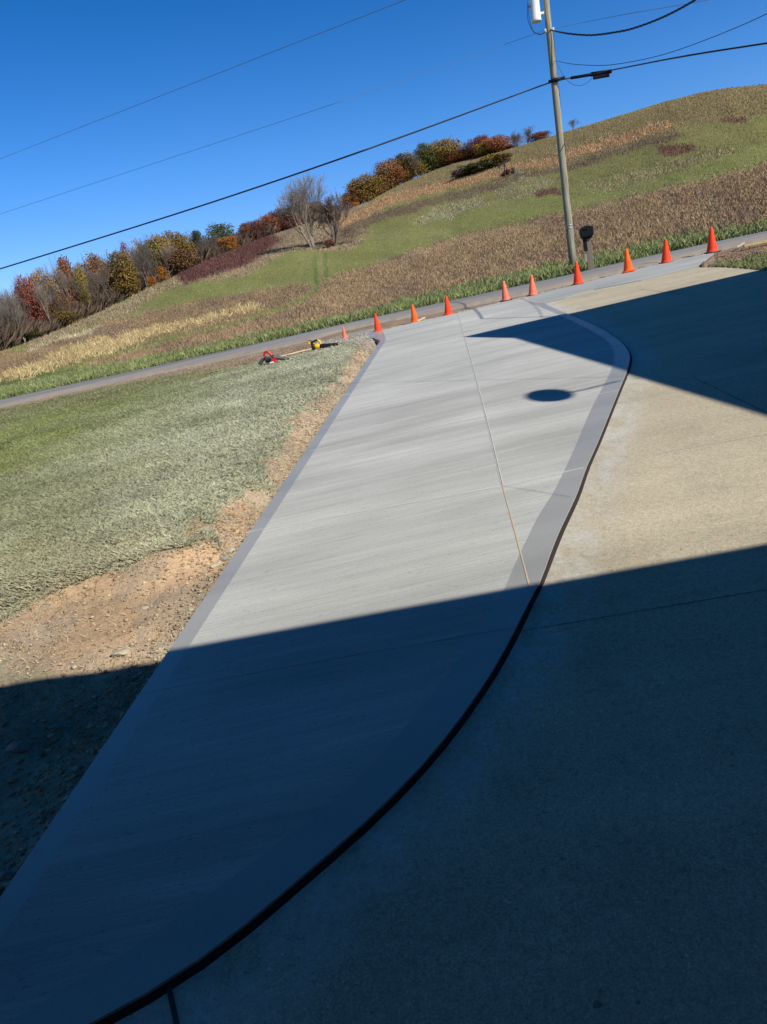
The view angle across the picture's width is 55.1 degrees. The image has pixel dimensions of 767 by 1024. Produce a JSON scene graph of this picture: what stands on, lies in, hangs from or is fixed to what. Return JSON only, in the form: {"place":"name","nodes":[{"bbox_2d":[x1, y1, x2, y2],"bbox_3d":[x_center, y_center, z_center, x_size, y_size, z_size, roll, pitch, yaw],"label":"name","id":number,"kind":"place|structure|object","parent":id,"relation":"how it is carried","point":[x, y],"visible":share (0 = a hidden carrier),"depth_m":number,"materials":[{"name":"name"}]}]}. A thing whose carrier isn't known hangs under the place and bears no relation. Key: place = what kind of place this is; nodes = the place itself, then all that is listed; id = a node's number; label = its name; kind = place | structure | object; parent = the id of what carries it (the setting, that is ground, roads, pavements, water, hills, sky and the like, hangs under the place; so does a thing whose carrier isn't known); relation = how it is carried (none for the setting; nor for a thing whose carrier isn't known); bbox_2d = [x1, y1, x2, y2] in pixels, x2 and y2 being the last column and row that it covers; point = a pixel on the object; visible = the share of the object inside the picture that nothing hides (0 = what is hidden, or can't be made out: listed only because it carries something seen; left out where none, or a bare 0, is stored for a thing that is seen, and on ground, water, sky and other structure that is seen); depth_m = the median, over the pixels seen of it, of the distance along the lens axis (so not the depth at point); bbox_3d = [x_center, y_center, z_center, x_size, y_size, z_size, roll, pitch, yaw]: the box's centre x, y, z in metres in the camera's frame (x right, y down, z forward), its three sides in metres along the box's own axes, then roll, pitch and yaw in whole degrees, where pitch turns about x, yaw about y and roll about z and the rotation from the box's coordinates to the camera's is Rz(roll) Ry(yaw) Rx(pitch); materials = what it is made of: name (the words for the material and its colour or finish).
{"place":"outdoors","nodes":[
{"label":"outdoors","id":0,"kind":"place"},
{"bbox_2d":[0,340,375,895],"bbox_3d":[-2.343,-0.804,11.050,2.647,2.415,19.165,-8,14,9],"label":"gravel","id":1,"kind":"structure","parent":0,"point":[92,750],"depth_m":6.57,"materials":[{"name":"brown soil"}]},
{"bbox_2d":[0,253,714,1023],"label":"driveway","id":2,"kind":"structure","parent":0,"point":[308,699],"depth_m":5.05,"materials":[{"name":"concrete"}]},
{"bbox_2d":[527,275,536,295],"bbox_3d":[4.418,-6.737,21.837,0.324,0.600,0.324,-16,18,-24],"label":"traffic cone","id":3,"kind":"object","parent":2,"relation":"on","point":[532,289],"visible":0.98,"depth_m":21.78,"materials":[{"name":"plastic"}]},
{"bbox_2d":[572,262,583,285],"bbox_3d":[5.780,-7.117,21.921,0.352,0.653,0.352,-6,18,13],"label":"traffic cone","id":4,"kind":"object","parent":2,"relation":"on","point":[577,278],"visible":0.98,"depth_m":21.86,"materials":[{"name":"plastic"}]},
{"bbox_2d":[622,248,634,272],"bbox_3d":[7.312,-7.549,22.030,0.362,0.670,0.362,-7,16,17],"label":"traffic cone","id":5,"kind":"object","parent":2,"relation":"on","point":[628,266],"visible":1,"depth_m":21.96,"materials":[{"name":"plastic"}]},
{"bbox_2d":[659,239,672,263],"bbox_3d":[8.542,-7.889,22.223,0.376,0.698,0.376,-9,18,1],"label":"traffic cone","id":6,"kind":"object","parent":2,"relation":"on","point":[666,256],"visible":0.95,"depth_m":22.16,"materials":[{"name":"plastic"}]},
{"bbox_2d":[0,84,766,896],"bbox_3d":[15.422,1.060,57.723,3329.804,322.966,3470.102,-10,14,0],"label":"ground","id":7,"kind":"structure","parent":0,"point":[36,762],"depth_m":17.37,"materials":[{"name":"plant"}]},
{"bbox_2d":[0,870,12,880],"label":"rock","id":8,"kind":"object","parent":7,"relation":"on","point":[5,874],"visible":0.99,"depth_m":3.95,"materials":[{"name":"grey stone"}]},
{"bbox_2d":[0,289,25,342],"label":"bare tree","id":9,"kind":"object","parent":7,"relation":"on","point":[10,304],"visible":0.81,"depth_m":149.02,"materials":[{"name":"brown plant"}]},
{"bbox_2d":[0,296,29,332],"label":"bare tree","id":10,"kind":"object","parent":7,"relation":"on","point":[7,318],"visible":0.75,"depth_m":149.62,"materials":[{"name":"brown plant"}]},
{"bbox_2d":[6,741,30,752],"bbox_3d":[-2.497,1.605,5.020,0.160,0.084,0.079,-7,12,-16],"label":"rock","id":11,"kind":"object","parent":7,"relation":"on","point":[20,746],"visible":1,"depth_m":5.00,"materials":[{"name":"grey stone"}]},
{"bbox_2d":[9,283,31,320],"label":"bare tree","id":12,"kind":"object","parent":7,"relation":"on","point":[21,301],"visible":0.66,"depth_m":160.57,"materials":[{"name":"brown plant"}]},
{"bbox_2d":[11,274,50,323],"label":"tree","id":13,"kind":"object","parent":7,"relation":"on","point":[22,291],"visible":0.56,"depth_m":161.49,"materials":[{"name":"red plant"}]},
{"bbox_2d":[24,331,46,339],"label":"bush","id":14,"kind":"object","parent":7,"relation":"on","point":[35,335],"visible":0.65,"depth_m":152.66,"materials":[{"name":"green plant"}]},
{"bbox_2d":[28,278,54,332],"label":"bare tree","id":15,"kind":"object","parent":7,"relation":"on","point":[38,293],"visible":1,"depth_m":161.16,"materials":[{"name":"brown plant"}]},
{"bbox_2d":[24,265,62,315],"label":"tree","id":16,"kind":"object","parent":7,"relation":"on","point":[38,276],"visible":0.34,"depth_m":169.74,"materials":[{"name":"beige plant"}]},
{"bbox_2d":[38,271,71,311],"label":"bare tree","id":17,"kind":"object","parent":7,"relation":"on","point":[52,290],"visible":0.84,"depth_m":167.69,"materials":[{"name":"brown plant"}]},
{"bbox_2d":[50,290,72,313],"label":"tree","id":18,"kind":"object","parent":7,"relation":"on","point":[63,301],"visible":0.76,"depth_m":167.72,"materials":[{"name":"brown plant"}]},
{"bbox_2d":[50,261,80,303],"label":"bare tree","id":19,"kind":"object","parent":7,"relation":"on","point":[63,282],"visible":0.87,"depth_m":173.40,"materials":[{"name":"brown plant"}]},
{"bbox_2d":[49,254,84,307],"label":"tree","id":20,"kind":"object","parent":7,"relation":"on","point":[65,266],"visible":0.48,"depth_m":176.72,"materials":[{"name":"orange plant"}]},
{"bbox_2d":[50,309,84,327],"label":"tree","id":21,"kind":"object","parent":7,"relation":"on","point":[64,314],"visible":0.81,"depth_m":165.53,"materials":[{"name":"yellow plant"}]},
{"bbox_2d":[68,262,93,305],"bbox_3d":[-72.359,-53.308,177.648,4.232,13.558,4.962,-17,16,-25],"label":"tree","id":22,"kind":"object","parent":7,"relation":"on","point":[79,277],"visible":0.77,"depth_m":176.33,"materials":[{"name":"yellow plant"}]},
{"bbox_2d":[81,267,105,301],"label":"bare tree","id":23,"kind":"object","parent":7,"relation":"on","point":[93,279],"visible":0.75,"depth_m":179.64,"materials":[{"name":"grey plant"}]},
{"bbox_2d":[76,251,114,297],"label":"tree","id":24,"kind":"object","parent":7,"relation":"on","point":[92,264],"visible":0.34,"depth_m":186.57,"materials":[{"name":"brown plant"}]},
{"bbox_2d":[96,262,110,297],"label":"bare tree","id":25,"kind":"object","parent":7,"relation":"on","point":[102,274],"visible":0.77,"depth_m":183.19,"materials":[{"name":"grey plant"}]},
{"bbox_2d":[98,249,142,298],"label":"tree","id":26,"kind":"object","parent":7,"relation":"on","point":[122,276],"visible":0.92,"depth_m":186.47,"materials":[{"name":"yellow plant"}]},
{"bbox_2d":[111,648,129,656],"bbox_3d":[-2.171,1.167,6.075,0.160,0.054,0.155,-15,8,-26],"label":"rock","id":27,"kind":"object","parent":7,"relation":"on","point":[121,652],"visible":1,"depth_m":6.04,"materials":[{"name":"stone"}]},
{"bbox_2d":[0,218,281,350],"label":"undergrowth","id":28,"kind":"object","parent":7,"relation":"on","point":[9,338],"visible":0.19,"depth_m":180.68,"materials":[{"name":"brown plant"}]},
{"bbox_2d":[131,240,154,287],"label":"bare tree","id":29,"kind":"object","parent":7,"relation":"on","point":[140,258],"visible":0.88,"depth_m":192.77,"materials":[{"name":"grey plant"}]},
{"bbox_2d":[129,238,164,271],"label":"tree","id":30,"kind":"object","parent":7,"relation":"on","point":[154,246],"visible":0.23,"depth_m":203.58,"materials":[{"name":"brown plant"}]},
{"bbox_2d":[138,243,160,278],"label":"bare tree","id":31,"kind":"object","parent":7,"relation":"on","point":[148,266],"visible":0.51,"depth_m":198.53,"materials":[{"name":"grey plant"}]},
{"bbox_2d":[144,233,174,266],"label":"tree","id":32,"kind":"object","parent":7,"relation":"on","point":[156,238],"visible":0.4,"depth_m":205.22,"materials":[{"name":"plant"}]},
{"bbox_2d":[155,266,168,281],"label":"tree","id":33,"kind":"object","parent":7,"relation":"on","point":[162,272],"visible":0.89,"depth_m":200.26,"materials":[{"name":"orange plant"}]},
{"bbox_2d":[158,241,175,276],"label":"bare tree","id":34,"kind":"object","parent":7,"relation":"on","point":[168,253],"visible":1,"depth_m":201.30,"materials":[{"name":"brown plant"}]},
{"bbox_2d":[149,230,193,255],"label":"tree","id":35,"kind":"object","parent":7,"relation":"on","point":[175,239],"visible":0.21,"depth_m":209.93,"materials":[{"name":"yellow plant"}]},
{"bbox_2d":[157,246,201,271],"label":"bush","id":36,"kind":"object","parent":7,"relation":"on","point":[175,257],"visible":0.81,"depth_m":203.96,"materials":[{"name":"brown plant"}]},
{"bbox_2d":[0,340,370,755],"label":"grass","id":37,"kind":"structure","parent":7,"relation":"on","point":[48,559],"depth_m":10.52,"materials":[{"name":"plant"}]},
{"bbox_2d":[186,229,205,247],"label":"tree","id":38,"kind":"object","parent":7,"relation":"on","point":[196,235],"visible":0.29,"depth_m":223.45,"materials":[{"name":"green plant"}]},
{"bbox_2d":[199,233,220,246],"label":"bare tree","id":39,"kind":"object","parent":7,"relation":"on","point":[210,240],"visible":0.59,"depth_m":222.60,"materials":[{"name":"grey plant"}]},
{"bbox_2d":[203,222,236,241],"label":"tree","id":40,"kind":"object","parent":7,"relation":"on","point":[219,231],"visible":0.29,"depth_m":232.57,"materials":[{"name":"green plant"}]},
{"bbox_2d":[214,236,238,250],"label":"tree","id":41,"kind":"object","parent":7,"relation":"on","point":[231,241],"visible":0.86,"depth_m":221.84,"materials":[{"name":"orange plant"}]},
{"bbox_2d":[231,221,252,238],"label":"tree","id":42,"kind":"object","parent":7,"relation":"on","point":[246,224],"visible":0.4,"depth_m":232.47,"materials":[{"name":"orange plant"}]},
{"bbox_2d":[238,227,262,241],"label":"tree","id":43,"kind":"object","parent":7,"relation":"on","point":[245,229],"visible":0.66,"depth_m":231.13,"materials":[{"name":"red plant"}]},
{"bbox_2d":[245,217,270,237],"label":"tree","id":44,"kind":"object","parent":7,"relation":"on","point":[255,225],"visible":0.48,"depth_m":234.44,"materials":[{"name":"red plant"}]},
{"bbox_2d":[259,213,281,231],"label":"tree","id":45,"kind":"object","parent":7,"relation":"on","point":[270,219],"visible":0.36,"depth_m":240.98,"materials":[{"name":"orange plant"}]},
{"bbox_2d":[258,350,288,364],"bbox_3d":[-2.919,-4.089,19.338,0.848,0.369,0.219,-10,14,2],"label":"leaf blower","id":46,"kind":"object","parent":7,"relation":"on","point":[271,359],"visible":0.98,"depth_m":19.30,"materials":[{"name":"red plastic"}]},
{"bbox_2d":[267,206,299,230],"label":"tree","id":47,"kind":"object","parent":7,"relation":"on","point":[285,221],"visible":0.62,"depth_m":244.05,"materials":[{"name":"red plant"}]},
{"bbox_2d":[272,171,330,246],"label":"bare tree","id":48,"kind":"object","parent":7,"relation":"on","point":[301,204],"visible":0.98,"depth_m":169.66,"materials":[{"name":"grey plant"}]},
{"bbox_2d":[308,339,337,349],"bbox_3d":[-1.622,-4.570,19.930,0.821,0.297,0.208,-10,14,0],"label":"leaf blower","id":49,"kind":"object","parent":7,"relation":"on","point":[320,345],"visible":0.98,"depth_m":19.88,"materials":[{"name":"yellow plastic"}]},
{"bbox_2d":[312,192,353,243],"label":"tree","id":50,"kind":"object","parent":7,"relation":"on","point":[330,210],"visible":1,"depth_m":170.12,"materials":[{"name":"brown plant"}]},
{"bbox_2d":[341,192,358,209],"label":"tree","id":51,"kind":"object","parent":7,"relation":"on","point":[347,199],"visible":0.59,"depth_m":264.44,"materials":[{"name":"brown plant"}]},
{"bbox_2d":[337,227,366,239],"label":"bush","id":52,"kind":"object","parent":7,"relation":"on","point":[351,235],"visible":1,"depth_m":166.25,"materials":[{"name":"brown plant"}]},
{"bbox_2d":[347,187,369,204],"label":"tree","id":53,"kind":"object","parent":7,"relation":"on","point":[360,198],"visible":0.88,"depth_m":264.78,"materials":[{"name":"brown plant"}]},
{"bbox_2d":[343,171,388,201],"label":"tree","id":54,"kind":"object","parent":7,"relation":"on","point":[362,181],"visible":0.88,"depth_m":264.56,"materials":[{"name":"yellow plant"}]},
{"bbox_2d":[370,179,388,195],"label":"tree","id":55,"kind":"object","parent":7,"relation":"on","point":[380,190],"visible":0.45,"depth_m":268.38,"materials":[{"name":"brown plant"}]},
{"bbox_2d":[0,83,766,383],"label":"field weeds","id":56,"kind":"object","parent":7,"relation":"on","point":[751,206],"visible":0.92,"depth_m":89.45,"materials":[{"name":"brown plant"}]},
{"bbox_2d":[0,217,766,399],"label":"grass","id":57,"kind":"structure","parent":7,"relation":"on","point":[689,238],"depth_m":30.38,"materials":[{"name":"plant"}]},
{"bbox_2d":[371,158,401,189],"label":"tree","id":58,"kind":"object","parent":7,"relation":"on","point":[383,166],"visible":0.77,"depth_m":269.67,"materials":[{"name":"brown plant"}]},
{"bbox_2d":[383,163,409,187],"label":"tree","id":59,"kind":"object","parent":7,"relation":"on","point":[402,174],"visible":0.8,"depth_m":271.10,"materials":[{"name":"orange plant"}]},
{"bbox_2d":[393,160,411,183],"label":"tree","id":60,"kind":"object","parent":7,"relation":"on","point":[406,170],"visible":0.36,"depth_m":275.59,"materials":[{"name":"brown plant"}]},
{"bbox_2d":[386,150,422,178],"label":"tree","id":61,"kind":"object","parent":7,"relation":"on","point":[405,158],"visible":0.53,"depth_m":274.45,"materials":[{"name":"plant"}]},
{"bbox_2d":[408,151,418,176],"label":"bare tree","id":62,"kind":"object","parent":7,"relation":"on","point":[415,163],"visible":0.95,"depth_m":273.12,"materials":[{"name":"grey plant"}]},
{"bbox_2d":[411,161,428,177],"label":"tree","id":63,"kind":"object","parent":7,"relation":"on","point":[419,169],"visible":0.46,"depth_m":280.01,"materials":[{"name":"plant"}]},
{"bbox_2d":[413,141,440,172],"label":"tree","id":64,"kind":"object","parent":7,"relation":"on","point":[419,150],"visible":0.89,"depth_m":280.77,"materials":[{"name":"green plant"}]},
{"bbox_2d":[427,139,441,169],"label":"tree","id":65,"kind":"object","parent":7,"relation":"on","point":[435,144],"visible":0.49,"depth_m":282.38,"materials":[{"name":"brown plant"}]},
{"bbox_2d":[427,147,446,169],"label":"tree","id":66,"kind":"object","parent":7,"relation":"on","point":[437,166],"visible":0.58,"depth_m":282.79,"materials":[{"name":"green plant"}]},
{"bbox_2d":[432,134,464,164],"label":"tree","id":67,"kind":"object","parent":7,"relation":"on","point":[444,145],"visible":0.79,"depth_m":280.80,"materials":[{"name":"plant"}]},
{"bbox_2d":[444,149,466,164],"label":"tree","id":68,"kind":"object","parent":7,"relation":"on","point":[454,158],"visible":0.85,"depth_m":279.22,"materials":[{"name":"orange plant"}]},
{"bbox_2d":[450,169,465,177],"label":"bush","id":69,"kind":"object","parent":7,"relation":"on","point":[455,173],"visible":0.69,"depth_m":220.82,"materials":[{"name":"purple plant"}]},
{"bbox_2d":[456,163,479,175],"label":"bush","id":70,"kind":"object","parent":7,"relation":"on","point":[465,171],"visible":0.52,"depth_m":218.76,"materials":[{"name":"green plant"}]},
{"bbox_2d":[461,148,479,160],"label":"tree","id":71,"kind":"object","parent":7,"relation":"on","point":[472,154],"visible":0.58,"depth_m":273.91,"materials":[{"name":"brown plant"}]},
{"bbox_2d":[187,243,766,375],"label":"gravel","id":72,"kind":"structure","parent":7,"relation":"on","point":[750,248],"depth_m":21.28,"materials":[{"name":"gravel"}]},
{"bbox_2d":[466,134,488,157],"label":"tree","id":73,"kind":"object","parent":7,"relation":"on","point":[477,140],"visible":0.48,"depth_m":271.06,"materials":[{"name":"red plant"}]},
{"bbox_2d":[466,159,501,172],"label":"bush","id":74,"kind":"object","parent":7,"relation":"on","point":[484,163],"visible":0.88,"depth_m":215.43,"materials":[{"name":"green plant"}]},
{"bbox_2d":[473,140,496,154],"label":"tree","id":75,"kind":"object","parent":7,"relation":"on","point":[480,150],"visible":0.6,"depth_m":263.84,"materials":[{"name":"yellow plant"}]},
{"bbox_2d":[479,134,512,153],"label":"tree","id":76,"kind":"object","parent":7,"relation":"on","point":[501,142],"visible":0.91,"depth_m":259.90,"materials":[{"name":"orange plant"}]},
{"bbox_2d":[486,152,512,166],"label":"bush","id":77,"kind":"object","parent":7,"relation":"on","point":[498,157],"visible":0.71,"depth_m":214.15,"materials":[{"name":"green plant"}]},
{"bbox_2d":[498,158,514,177],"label":"pumpjack","id":78,"kind":"object","parent":7,"relation":"on","point":[504,162],"visible":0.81,"depth_m":186.57,"materials":[{"name":"metal"}]},
{"bbox_2d":[507,128,521,146],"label":"bare tree","id":79,"kind":"object","parent":7,"relation":"on","point":[516,137],"visible":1,"depth_m":253.30,"materials":[{"name":"grey plant"}]},
{"bbox_2d":[313,252,717,344],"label":"gravel","id":80,"kind":"structure","parent":7,"relation":"on","point":[359,337],"depth_m":21.86,"materials":[{"name":"gravel"}]},
{"bbox_2d":[373,313,383,331],"bbox_3d":[-0.200,-5.622,21.784,0.280,0.520,0.280,-5,17,20],"label":"traffic cone","id":81,"kind":"object","parent":80,"relation":"on","point":[377,326],"visible":0.99,"depth_m":21.73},
{"bbox_2d":[410,304,417,322],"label":"traffic cone","id":82,"kind":"object","parent":80,"relation":"on","point":[414,317],"visible":0.92,"depth_m":21.92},
{"bbox_2d":[443,296,453,315],"bbox_3d":[1.906,-6.162,21.906,0.301,0.559,0.301,-18,19,-23],"label":"traffic cone","id":83,"kind":"object","parent":80,"relation":"on","point":[448,310],"visible":0.98,"depth_m":21.85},
{"bbox_2d":[500,281,512,301],"bbox_3d":[3.623,-6.605,21.950,0.314,0.583,0.314,-14,16,-7],"label":"traffic cone","id":84,"kind":"object","parent":80,"relation":"on","point":[505,295],"visible":1,"depth_m":21.89,"materials":[{"name":"plastic"}]},
{"bbox_2d":[703,227,720,253],"bbox_3d":[9.908,-8.210,22.189,0.399,0.739,0.398,-13,18,-5],"label":"traffic cone","id":85,"kind":"object","parent":80,"relation":"on","point":[712,246],"visible":0.98,"depth_m":22.12,"materials":[{"name":"plastic"}]},
{"bbox_2d":[525,130,550,141],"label":"tree","id":86,"kind":"object","parent":7,"relation":"on","point":[538,135],"visible":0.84,"depth_m":246.49,"materials":[{"name":"red plant"}]},
{"bbox_2d":[543,0,576,265],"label":"utility pole","id":87,"kind":"object","parent":7,"relation":"on","point":[561,153],"visible":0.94,"depth_m":32.71,"materials":[{"name":"grey wood"}]},
{"bbox_2d":[1,0,404,158],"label":"power line","id":88,"kind":"object","parent":87,"relation":"attached to","point":[225,70],"visible":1,"depth_m":14.84,"materials":[{"name":"metal"}]},
{"bbox_2d":[1,30,543,213],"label":"power line","id":89,"kind":"object","parent":87,"relation":"attached to","point":[280,121],"visible":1,"depth_m":30.75,"materials":[{"name":"metal"}]},
{"bbox_2d":[0,82,551,268],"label":"communication cable","id":90,"kind":"object","parent":87,"relation":"attached to","point":[280,178],"visible":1,"depth_m":30.74,"materials":[{"name":"rubber"}]},
{"bbox_2d":[527,0,546,34],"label":"transformer","id":91,"kind":"object","parent":87,"relation":"attached to","point":[535,12],"visible":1,"depth_m":31.49,"materials":[{"name":"white metal"}]},
{"bbox_2d":[550,0,695,35],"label":"service cable","id":92,"kind":"object","parent":87,"relation":"attached to","point":[659,18],"visible":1,"depth_m":20.09,"materials":[{"name":"rubber"}]},
{"bbox_2d":[556,0,705,27],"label":"power line","id":93,"kind":"object","parent":87,"relation":"attached to","point":[631,13],"visible":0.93,"depth_m":21.82,"materials":[{"name":"metal"}]},
{"bbox_2d":[555,42,766,81],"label":"communication cable","id":94,"kind":"object","parent":87,"relation":"attached to","point":[683,56],"visible":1,"depth_m":21.28,"materials":[{"name":"rubber"}]},
{"bbox_2d":[570,69,611,79],"bbox_3d":[8.935,-18.732,31.591,1.729,0.401,0.145,-5,15,19],"label":"splice enclosure","id":95,"kind":"object","parent":94,"relation":"attached to","point":[597,75],"visible":1,"depth_m":31.49,"materials":[{"name":"black plastic"}]},
{"bbox_2d":[557,13,766,65],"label":"service cable","id":96,"kind":"object","parent":87,"relation":"attached to","point":[666,53],"visible":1,"depth_m":19.36,"materials":[{"name":"rubber"}]},
{"bbox_2d":[579,226,594,269],"bbox_3d":[7.390,-9.458,26.497,0.484,1.618,0.437,-9,14,13],"label":"mailbox","id":97,"kind":"object","parent":7,"relation":"on","point":[586,233],"visible":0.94,"depth_m":26.40,"materials":[{"name":"wood"}]},
{"bbox_2d":[579,226,593,237],"bbox_3d":[7.230,-10.005,26.178,0.484,0.363,0.077,-9,14,13],"label":"door","id":98,"kind":"structure","parent":97,"relation":"in","point":[585,231],"depth_m":26.18,"materials":[{"name":"black plastic"}]},
{"bbox_2d":[713,251,766,269],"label":"grass","id":99,"kind":"structure","parent":7,"relation":"on","point":[750,261],"depth_m":18.71,"materials":[{"name":"plant"}]},
{"bbox_2d":[0,231,766,407],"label":"road","id":100,"kind":"structure","parent":0,"point":[552,283],"depth_m":25.25,"materials":[{"name":"asphalt"}]},
{"bbox_2d":[0,0,766,300],"label":"sky","id":101,"kind":"structure","parent":0,"point":[66,66],"materials":[{"name":"blue"}]},
{"bbox_2d":[114,267,766,1023],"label":"apron","id":102,"kind":"object","parent":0,"point":[570,827],"visible":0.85,"depth_m":3.50,"materials":[{"name":"concrete"}]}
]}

